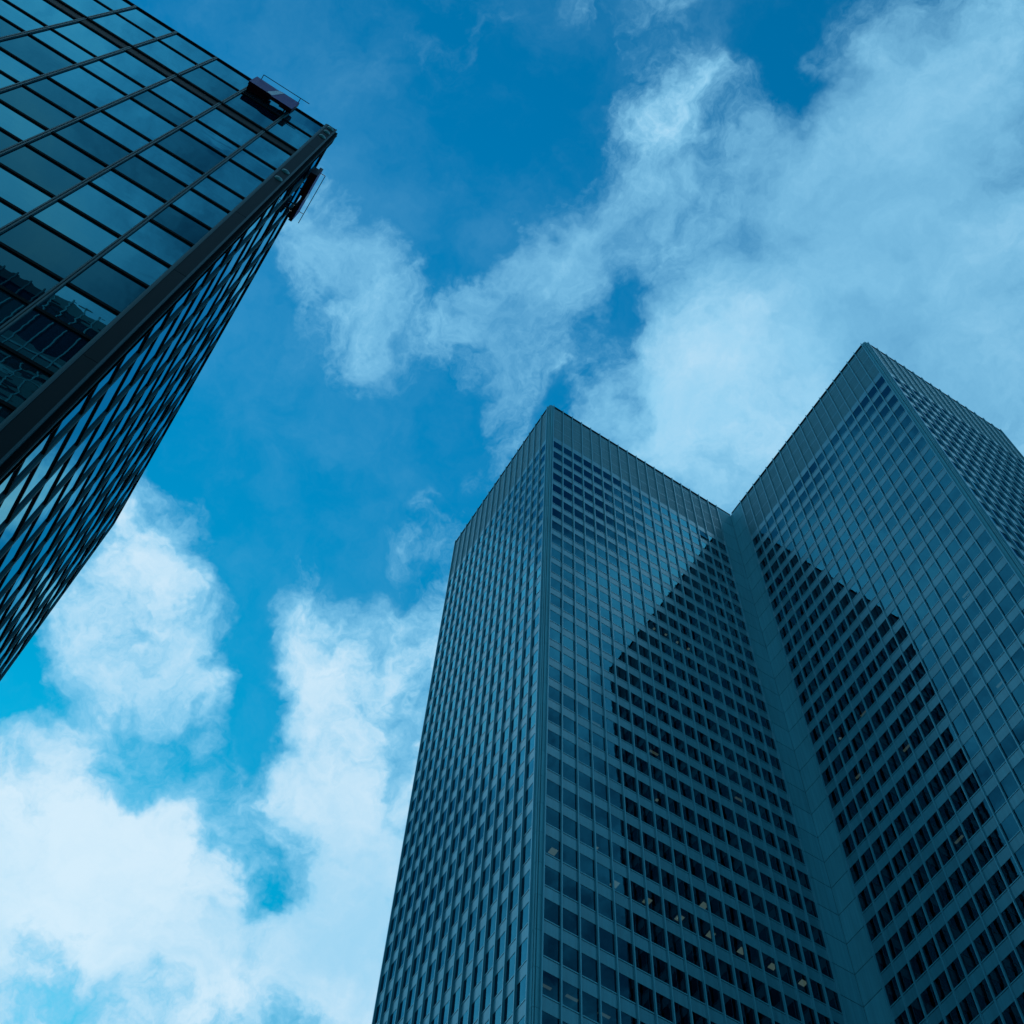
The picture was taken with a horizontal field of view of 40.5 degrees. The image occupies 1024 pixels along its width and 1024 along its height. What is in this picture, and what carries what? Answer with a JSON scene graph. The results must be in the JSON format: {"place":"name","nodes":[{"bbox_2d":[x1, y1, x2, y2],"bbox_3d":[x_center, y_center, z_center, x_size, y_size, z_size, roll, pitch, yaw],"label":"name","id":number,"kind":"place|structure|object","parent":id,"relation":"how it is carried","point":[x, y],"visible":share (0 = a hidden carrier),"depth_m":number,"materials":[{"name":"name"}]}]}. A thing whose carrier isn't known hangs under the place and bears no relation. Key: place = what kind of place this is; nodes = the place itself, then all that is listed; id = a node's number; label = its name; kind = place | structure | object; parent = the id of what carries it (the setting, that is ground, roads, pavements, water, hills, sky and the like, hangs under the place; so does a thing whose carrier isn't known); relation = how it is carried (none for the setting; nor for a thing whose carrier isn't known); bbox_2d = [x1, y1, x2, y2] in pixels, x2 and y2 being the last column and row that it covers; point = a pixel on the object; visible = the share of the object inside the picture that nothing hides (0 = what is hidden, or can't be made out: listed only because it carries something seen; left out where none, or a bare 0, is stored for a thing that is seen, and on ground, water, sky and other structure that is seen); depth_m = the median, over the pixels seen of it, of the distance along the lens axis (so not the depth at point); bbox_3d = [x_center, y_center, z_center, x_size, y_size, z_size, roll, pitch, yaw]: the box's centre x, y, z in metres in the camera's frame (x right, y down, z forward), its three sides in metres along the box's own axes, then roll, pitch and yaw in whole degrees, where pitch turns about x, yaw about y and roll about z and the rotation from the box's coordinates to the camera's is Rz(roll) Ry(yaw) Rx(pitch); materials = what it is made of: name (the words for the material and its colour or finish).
{"place":"outdoors","nodes":[
{"label":"outdoors","id":0,"kind":"place"},
{"bbox_2d":[0,0,337,680],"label":"glass tower","id":1,"kind":"structure","parent":0,"point":[154,172],"depth_m":33.25,"materials":[{"name":"metal"}]},
{"bbox_2d":[0,469,33,527],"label":"window","id":2,"kind":"structure","parent":1,"relation":"in","point":[9,503],"depth_m":23.02,"materials":[{"name":"blue glass"}]},
{"bbox_2d":[0,519,35,575],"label":"window","id":3,"kind":"structure","parent":1,"relation":"in","point":[16,546],"depth_m":27.42,"materials":[{"name":"blue glass"}]},
{"bbox_2d":[0,494,36,553],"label":"window","id":4,"kind":"structure","parent":1,"relation":"in","point":[9,533],"depth_m":25.27,"materials":[{"name":"blue glass"}]},
{"bbox_2d":[0,537,37,594],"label":"window","id":5,"kind":"structure","parent":1,"relation":"in","point":[17,566],"depth_m":29.65,"materials":[{"name":"blue glass"}]},
{"bbox_2d":[0,49,40,81],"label":"window","id":6,"kind":"structure","parent":1,"relation":"in","point":[13,67],"depth_m":34.44,"materials":[{"name":"blue glass"}]},
{"bbox_2d":[0,0,44,30],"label":"window","id":7,"kind":"structure","parent":1,"relation":"in","point":[8,11],"depth_m":38.09,"materials":[{"name":"blue glass"}]},
{"bbox_2d":[0,102,45,139],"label":"window","id":8,"kind":"structure","parent":1,"relation":"in","point":[11,121],"depth_m":31.32,"materials":[{"name":"blue glass"}]},
{"bbox_2d":[0,348,50,407],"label":"window","id":9,"kind":"structure","parent":1,"relation":"in","point":[19,380],"depth_m":22.02,"materials":[{"name":"black glass"}]},
{"bbox_2d":[0,166,52,211],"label":"window","id":10,"kind":"structure","parent":1,"relation":"in","point":[13,189],"depth_m":28.21,"materials":[{"name":"blue glass"}]},
{"bbox_2d":[0,246,59,302],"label":"window","id":11,"kind":"structure","parent":1,"relation":"in","point":[17,275],"depth_m":25.10,"materials":[{"name":"blue glass"}]},
{"bbox_2d":[13,431,53,483],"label":"window","id":12,"kind":"structure","parent":1,"relation":"in","point":[39,450],"depth_m":22.43,"materials":[{"name":"blue glass"}]},
{"bbox_2d":[0,86,73,128],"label":"window","id":13,"kind":"structure","parent":1,"relation":"in","point":[21,98],"depth_m":32.86,"materials":[{"name":"blue glass"}]},
{"bbox_2d":[0,35,73,72],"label":"window","id":14,"kind":"structure","parent":1,"relation":"in","point":[28,49],"depth_m":36.24,"materials":[{"name":"blue glass"}]},
{"bbox_2d":[0,145,82,195],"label":"window","id":15,"kind":"structure","parent":1,"relation":"in","point":[23,160],"depth_m":29.74,"materials":[{"name":"blue glass"}]},
{"bbox_2d":[8,0,74,25],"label":"window","id":16,"kind":"structure","parent":1,"relation":"in","point":[42,10],"depth_m":39.88,"materials":[{"name":"blue glass"}]},
{"bbox_2d":[14,429,71,512],"bbox_3d":[-8.242,-0.781,24.438,0.001,1.985,1.502,31,-69,-11],"label":"window","id":17,"kind":"structure","parent":1,"relation":"in","point":[47,462],"depth_m":24.56,"materials":[{"name":"blue glass"}]},
{"bbox_2d":[20,459,67,530],"bbox_3d":[-8.979,-0.371,26.667,0.001,1.715,1.502,31,-69,-11],"label":"window","id":18,"kind":"structure","parent":1,"relation":"in","point":[49,485],"depth_m":26.82,"materials":[{"name":"blue glass"}]},
{"bbox_2d":[0,309,88,372],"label":"window","id":19,"kind":"structure","parent":1,"relation":"in","point":[36,336],"depth_m":23.49,"materials":[{"name":"blue glass"}]},
{"bbox_2d":[21,480,68,550],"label":"window","id":20,"kind":"structure","parent":1,"relation":"in","point":[45,514],"depth_m":29.06,"materials":[{"name":"blue glass"}]},
{"bbox_2d":[0,218,93,277],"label":"window","id":21,"kind":"structure","parent":1,"relation":"in","point":[28,237],"depth_m":26.63,"materials":[{"name":"blue glass"}]},
{"bbox_2d":[25,78,95,116],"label":"window","id":22,"kind":"structure","parent":1,"relation":"in","point":[45,87],"depth_m":34.56,"materials":[{"name":"blue glass"}]},
{"bbox_2d":[32,29,93,62],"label":"window","id":23,"kind":"structure","parent":1,"relation":"in","point":[50,37],"depth_m":38.25,"materials":[{"name":"blue glass"}]},
{"bbox_2d":[28,133,105,177],"bbox_3d":[-10.044,-8.054,31.426,1.530,1.715,0.001,31,-69,-11],"label":"window","id":24,"kind":"structure","parent":1,"relation":"in","point":[51,145],"depth_m":31.44,"materials":[{"name":"blue glass"}]},
{"bbox_2d":[50,391,91,444],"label":"window","id":25,"kind":"structure","parent":1,"relation":"in","point":[75,413],"depth_m":24.13,"materials":[{"name":"blue glass"}]},
{"bbox_2d":[52,426,97,493],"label":"window","id":26,"kind":"structure","parent":1,"relation":"in","point":[78,453],"depth_m":28.51,"materials":[{"name":"blue glass"}]},
{"bbox_2d":[32,201,118,253],"bbox_3d":[-8.881,-5.802,28.326,1.530,1.715,0.001,31,-69,-11],"label":"window","id":27,"kind":"structure","parent":1,"relation":"in","point":[60,217],"depth_m":28.34,"materials":[{"name":"blue glass"}]},
{"bbox_2d":[53,398,100,469],"bbox_3d":[-8.177,-1.523,26.132,0.002,1.715,1.502,31,-69,-11],"label":"window","id":28,"kind":"structure","parent":1,"relation":"in","point":[82,423],"depth_m":26.28,"materials":[{"name":"blue glass"}]},
{"bbox_2d":[38,285,117,337],"bbox_3d":[-7.858,-3.635,25.195,1.196,1.715,0.001,31,-69,-11],"label":"window","id":29,"kind":"structure","parent":1,"relation":"in","point":[67,304],"depth_m":25.20,"materials":[{"name":"blue glass"}]},
{"bbox_2d":[62,0,110,15],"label":"window","id":30,"kind":"structure","parent":1,"relation":"in","point":[86,7],"depth_m":43.12,"materials":[{"name":"blue glass"}]},
{"bbox_2d":[53,22,120,55],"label":"window","id":31,"kind":"structure","parent":1,"relation":"in","point":[77,32],"depth_m":40.21,"materials":[{"name":"blue glass"}]},
{"bbox_2d":[49,67,125,106],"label":"window","id":32,"kind":"structure","parent":1,"relation":"in","point":[78,80],"depth_m":36.51,"materials":[{"name":"blue glass"}]},
{"bbox_2d":[55,121,129,164],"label":"window","id":33,"kind":"structure","parent":1,"relation":"in","point":[78,133],"depth_m":33.13,"materials":[{"name":"blue glass"}]},
{"bbox_2d":[62,183,144,234],"bbox_3d":[-8.816,-6.545,30.019,1.530,1.985,0.001,31,-69,-11],"label":"window","id":34,"kind":"structure","parent":1,"relation":"in","point":[88,199],"depth_m":30.03,"materials":[{"name":"blue glass"}]},
{"bbox_2d":[83,366,130,435],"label":"window","id":35,"kind":"structure","parent":1,"relation":"in","point":[111,392],"depth_m":27.98,"materials":[{"name":"blue glass"}]},
{"bbox_2d":[70,259,146,311],"bbox_3d":[-7.794,-4.378,26.888,1.196,1.985,0.001,31,-69,-11],"label":"window","id":36,"kind":"structure","parent":1,"relation":"in","point":[100,280],"depth_m":26.88,"materials":[{"name":"blue glass"}]},
{"bbox_2d":[82,60,142,94],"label":"window","id":37,"kind":"structure","parent":1,"relation":"in","point":[99,68],"depth_m":38.54,"materials":[{"name":"blue glass"}]},
{"bbox_2d":[82,111,149,150],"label":"window","id":38,"kind":"structure","parent":1,"relation":"in","point":[101,121],"depth_m":34.85,"materials":[{"name":"blue glass"}]},
{"bbox_2d":[92,13,153,44],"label":"window","id":39,"kind":"structure","parent":1,"relation":"in","point":[114,23],"depth_m":43.44,"materials":[{"name":"blue glass"}]},
{"bbox_2d":[91,170,164,215],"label":"window","id":40,"kind":"structure","parent":1,"relation":"in","point":[110,181],"depth_m":31.73,"materials":[{"name":"blue glass"}]},
{"bbox_2d":[113,341,153,402],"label":"window","id":41,"kind":"structure","parent":1,"relation":"in","point":[140,359],"depth_m":29.68,"materials":[{"name":"blue glass"}]},
{"bbox_2d":[103,51,166,86],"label":"window","id":42,"kind":"structure","parent":1,"relation":"in","point":[124,61],"depth_m":40.49,"materials":[{"name":"blue glass"}]},
{"bbox_2d":[102,240,168,284],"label":"window","id":43,"kind":"structure","parent":1,"relation":"in","point":[127,257],"depth_m":28.59,"materials":[{"name":"blue glass"}]},
{"bbox_2d":[104,98,174,139],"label":"window","id":44,"kind":"structure","parent":1,"relation":"in","point":[133,114],"depth_m":36.80,"materials":[{"name":"blue glass"}]},
{"bbox_2d":[118,8,172,36],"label":"window","id":45,"kind":"structure","parent":1,"relation":"in","point":[138,17],"depth_m":45.81,"materials":[{"name":"blue glass"}]},
{"bbox_2d":[114,156,185,200],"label":"window","id":46,"kind":"structure","parent":1,"relation":"in","point":[135,168],"depth_m":33.42,"materials":[{"name":"blue glass"}]},
{"bbox_2d":[136,317,176,377],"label":"window","id":47,"kind":"structure","parent":1,"relation":"in","point":[162,336],"depth_m":31.37,"materials":[{"name":"blue glass"}]},
{"bbox_2d":[127,221,191,264],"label":"window","id":48,"kind":"structure","parent":1,"relation":"in","point":[151,237],"depth_m":30.28,"materials":[{"name":"blue glass"}]},
{"bbox_2d":[0,0,322,677],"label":"window","id":49,"kind":"structure","parent":1,"relation":"in","point":[10,306],"depth_m":42.50,"materials":[{"name":"blue glass"}]},
{"bbox_2d":[133,90,191,125],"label":"window","id":50,"kind":"structure","parent":1,"relation":"in","point":[149,99],"depth_m":38.83,"materials":[{"name":"blue glass"}]},
{"bbox_2d":[136,40,195,72],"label":"window","id":51,"kind":"structure","parent":1,"relation":"in","point":[157,50],"depth_m":43.73,"materials":[{"name":"blue glass"}]},
{"bbox_2d":[138,144,202,184],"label":"window","id":52,"kind":"structure","parent":1,"relation":"in","point":[154,154],"depth_m":35.14,"materials":[{"name":"blue glass"}]},
{"bbox_2d":[152,205,209,243],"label":"window","id":53,"kind":"structure","parent":1,"relation":"in","point":[171,218],"depth_m":31.99,"materials":[{"name":"blue glass"}]},
{"bbox_2d":[151,80,211,115],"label":"window","id":54,"kind":"structure","parent":1,"relation":"in","point":[169,90],"depth_m":40.79,"materials":[{"name":"blue glass"}]},
{"bbox_2d":[160,34,212,63],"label":"window","id":55,"kind":"structure","parent":1,"relation":"in","point":[179,43],"depth_m":46.10,"materials":[{"name":"blue glass"}]},
{"bbox_2d":[157,129,224,172],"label":"window","id":56,"kind":"structure","parent":1,"relation":"in","point":[179,143],"depth_m":37.10,"materials":[{"name":"blue glass"}]},
{"bbox_2d":[172,189,227,227],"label":"window","id":57,"kind":"structure","parent":1,"relation":"in","point":[191,202],"depth_m":33.68,"materials":[{"name":"blue glass"}]},
{"bbox_2d":[181,67,237,100],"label":"window","id":58,"kind":"structure","parent":1,"relation":"in","point":[200,77],"depth_m":44.02,"materials":[{"name":"blue glass"}]},
{"bbox_2d":[183,120,238,155],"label":"window","id":59,"kind":"structure","parent":1,"relation":"in","point":[197,129],"depth_m":39.12,"materials":[{"name":"blue glass"}]},
{"bbox_2d":[193,177,243,210],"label":"window","id":60,"kind":"structure","parent":1,"relation":"in","point":[208,187],"depth_m":35.39,"materials":[{"name":"blue glass"}]},
{"bbox_2d":[203,59,249,89],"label":"window","id":61,"kind":"structure","parent":1,"relation":"in","point":[226,73],"depth_m":46.36,"materials":[{"name":"blue glass"}]},
{"bbox_2d":[198,108,256,145],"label":"window","id":62,"kind":"structure","parent":1,"relation":"in","point":[216,119],"depth_m":41.08,"materials":[{"name":"blue glass"}]},
{"bbox_2d":[210,160,262,197],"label":"window","id":63,"kind":"structure","parent":1,"relation":"in","point":[229,174],"depth_m":37.35,"materials":[{"name":"blue glass"}]},
{"bbox_2d":[225,93,278,127],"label":"window","id":64,"kind":"structure","parent":1,"relation":"in","point":[241,103],"depth_m":44.31,"materials":[{"name":"blue glass"}]},
{"bbox_2d":[231,150,274,178],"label":"window","id":65,"kind":"structure","parent":1,"relation":"in","point":[243,157],"depth_m":39.37,"materials":[{"name":"blue glass"}]},
{"bbox_2d":[245,136,290,167],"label":"window","id":66,"kind":"structure","parent":1,"relation":"in","point":[262,148],"depth_m":41.33,"materials":[{"name":"blue glass"}]},
{"bbox_2d":[247,75,308,112],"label":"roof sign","id":67,"kind":"object","parent":1,"relation":"attached to","point":[263,89],"visible":1,"depth_m":46.20,"materials":[{"name":"metal"}]},
{"bbox_2d":[268,119,310,148],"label":"window","id":68,"kind":"structure","parent":1,"relation":"in","point":[290,134],"depth_m":44.57,"materials":[{"name":"blue glass"}]},
{"bbox_2d":[284,109,322,135],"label":"window","id":69,"kind":"structure","parent":1,"relation":"in","point":[295,117],"depth_m":46.93,"materials":[{"name":"blue glass"}]},
{"bbox_2d":[288,167,324,222],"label":"platform","id":70,"kind":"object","parent":1,"relation":"attached to","point":[310,182],"visible":1,"depth_m":47.26,"materials":[{"name":"metal"}]},
{"bbox_2d":[0,0,1023,1023],"label":"sky","id":71,"kind":"structure","parent":0,"point":[669,227],"materials":[{"name":"blue"}]},
{"bbox_2d":[372,342,1023,1023],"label":"office tower","id":72,"kind":"structure","parent":0,"point":[690,756],"depth_m":129.60,"materials":[{"name":"metal"}]},
{"bbox_2d":[542,970,559,1002],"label":"window","id":73,"kind":"structure","parent":72,"relation":"in","point":[551,984],"depth_m":91.91,"materials":[{"name":"blue glass"}]},
{"bbox_2d":[543,933,559,962],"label":"window","id":74,"kind":"structure","parent":72,"relation":"in","point":[551,946],"depth_m":95.28,"materials":[{"name":"blue glass"}]},
{"bbox_2d":[544,898,559,925],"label":"window","id":75,"kind":"structure","parent":72,"relation":"in","point":[551,910],"depth_m":98.69,"materials":[{"name":"blue glass"}]},
{"bbox_2d":[563,943,578,972],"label":"window","id":76,"kind":"structure","parent":72,"relation":"in","point":[570,955],"depth_m":95.61,"materials":[{"name":"blue glass"}]},
{"bbox_2d":[563,908,578,935],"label":"window","id":77,"kind":"structure","parent":72,"relation":"in","point":[570,920],"depth_m":98.98,"materials":[{"name":"blue glass"}]},
{"bbox_2d":[563,981,579,1012],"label":"window","id":78,"kind":"structure","parent":72,"relation":"in","point":[570,993],"depth_m":92.22,"materials":[{"name":"blue glass"}]},
{"bbox_2d":[581,917,596,945],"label":"window","id":79,"kind":"structure","parent":72,"relation":"in","point":[588,929],"depth_m":99.27,"materials":[{"name":"blue glass"}]},
{"bbox_2d":[581,953,597,982],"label":"window","id":80,"kind":"structure","parent":72,"relation":"in","point":[589,965],"depth_m":95.89,"materials":[{"name":"blue glass"}]},
{"bbox_2d":[582,991,598,1022],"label":"window","id":81,"kind":"structure","parent":72,"relation":"in","point":[590,1004],"depth_m":92.51,"materials":[{"name":"blue glass"}]},
{"bbox_2d":[599,927,614,954],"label":"window","id":82,"kind":"structure","parent":72,"relation":"in","point":[607,943],"depth_m":99.59,"materials":[{"name":"blue glass"}]},
{"bbox_2d":[600,963,616,992],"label":"window","id":83,"kind":"structure","parent":72,"relation":"in","point":[608,975],"depth_m":96.19,"materials":[{"name":"blue glass"}]},
{"bbox_2d":[617,937,632,964],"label":"window","id":84,"kind":"structure","parent":72,"relation":"in","point":[625,952],"depth_m":99.88,"materials":[{"name":"blue glass"}]},
{"bbox_2d":[619,973,635,1002],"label":"window","id":85,"kind":"structure","parent":72,"relation":"in","point":[627,985],"depth_m":96.48,"materials":[{"name":"blue glass"}]},
{"bbox_2d":[635,946,650,974],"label":"window","id":86,"kind":"structure","parent":72,"relation":"in","point":[643,963],"depth_m":100.17,"materials":[{"name":"black glass"}]},
{"bbox_2d":[637,982,654,1012],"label":"window","id":87,"kind":"structure","parent":72,"relation":"in","point":[645,995],"depth_m":96.78,"materials":[{"name":"black glass"}]},
{"bbox_2d":[656,992,672,1021],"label":"window","id":88,"kind":"structure","parent":72,"relation":"in","point":[664,1008],"depth_m":97.07,"materials":[{"name":"black glass"}]},
{"bbox_2d":[374,376,1023,1023],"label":"window","id":89,"kind":"structure","parent":72,"relation":"in","point":[983,734],"depth_m":134.01,"materials":[{"name":"blue glass"}]},
{"bbox_2d":[920,984,937,1014],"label":"window","id":90,"kind":"structure","parent":72,"relation":"in","point":[929,1000],"depth_m":105.42,"materials":[{"name":"black glass"}]},
{"bbox_2d":[933,970,951,1001],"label":"window","id":91,"kind":"structure","parent":72,"relation":"in","point":[941,983],"depth_m":104.85,"materials":[{"name":"black glass"}]},
{"bbox_2d":[947,957,964,987],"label":"window","id":92,"kind":"structure","parent":72,"relation":"in","point":[955,971],"depth_m":104.29,"materials":[{"name":"black glass"}]},
{"bbox_2d":[959,992,978,1023],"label":"window","id":93,"kind":"structure","parent":72,"relation":"in","point":[969,1009],"depth_m":100.91,"materials":[{"name":"black glass"}]},
{"bbox_2d":[960,944,978,974],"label":"window","id":94,"kind":"structure","parent":72,"relation":"in","point":[970,961],"depth_m":103.73,"materials":[{"name":"black glass"}]},
{"bbox_2d":[973,979,992,1010],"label":"window","id":95,"kind":"structure","parent":72,"relation":"in","point":[983,995],"depth_m":100.32,"materials":[{"name":"black glass"}]},
{"bbox_2d":[973,930,992,960],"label":"window","id":96,"kind":"structure","parent":72,"relation":"in","point":[982,943],"depth_m":103.18,"materials":[{"name":"black glass"}]},
{"bbox_2d":[974,884,992,913],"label":"window","id":97,"kind":"structure","parent":72,"relation":"in","point":[982,896],"depth_m":105.98,"materials":[{"name":"black glass"}]},
{"bbox_2d":[987,916,1006,946],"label":"window","id":98,"kind":"structure","parent":72,"relation":"in","point":[997,932],"depth_m":102.62,"materials":[{"name":"black glass"}]},
{"bbox_2d":[987,870,1006,899],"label":"window","id":99,"kind":"structure","parent":72,"relation":"in","point":[997,886],"depth_m":105.42,"materials":[{"name":"black glass"}]},
{"bbox_2d":[987,965,1007,996],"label":"window","id":100,"kind":"structure","parent":72,"relation":"in","point":[996,978],"depth_m":99.76,"materials":[{"name":"black glass"}]},
{"bbox_2d":[1001,856,1019,885],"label":"window","id":101,"kind":"structure","parent":72,"relation":"in","point":[1010,871],"depth_m":104.88,"materials":[{"name":"black glass"}]},
{"bbox_2d":[1001,950,1021,982],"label":"window","id":102,"kind":"structure","parent":72,"relation":"in","point":[1011,965],"depth_m":99.22,"materials":[{"name":"black glass"}]},
{"bbox_2d":[1001,902,1021,933],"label":"window","id":103,"kind":"structure","parent":72,"relation":"in","point":[1011,918],"depth_m":102.02,"materials":[{"name":"black glass"}]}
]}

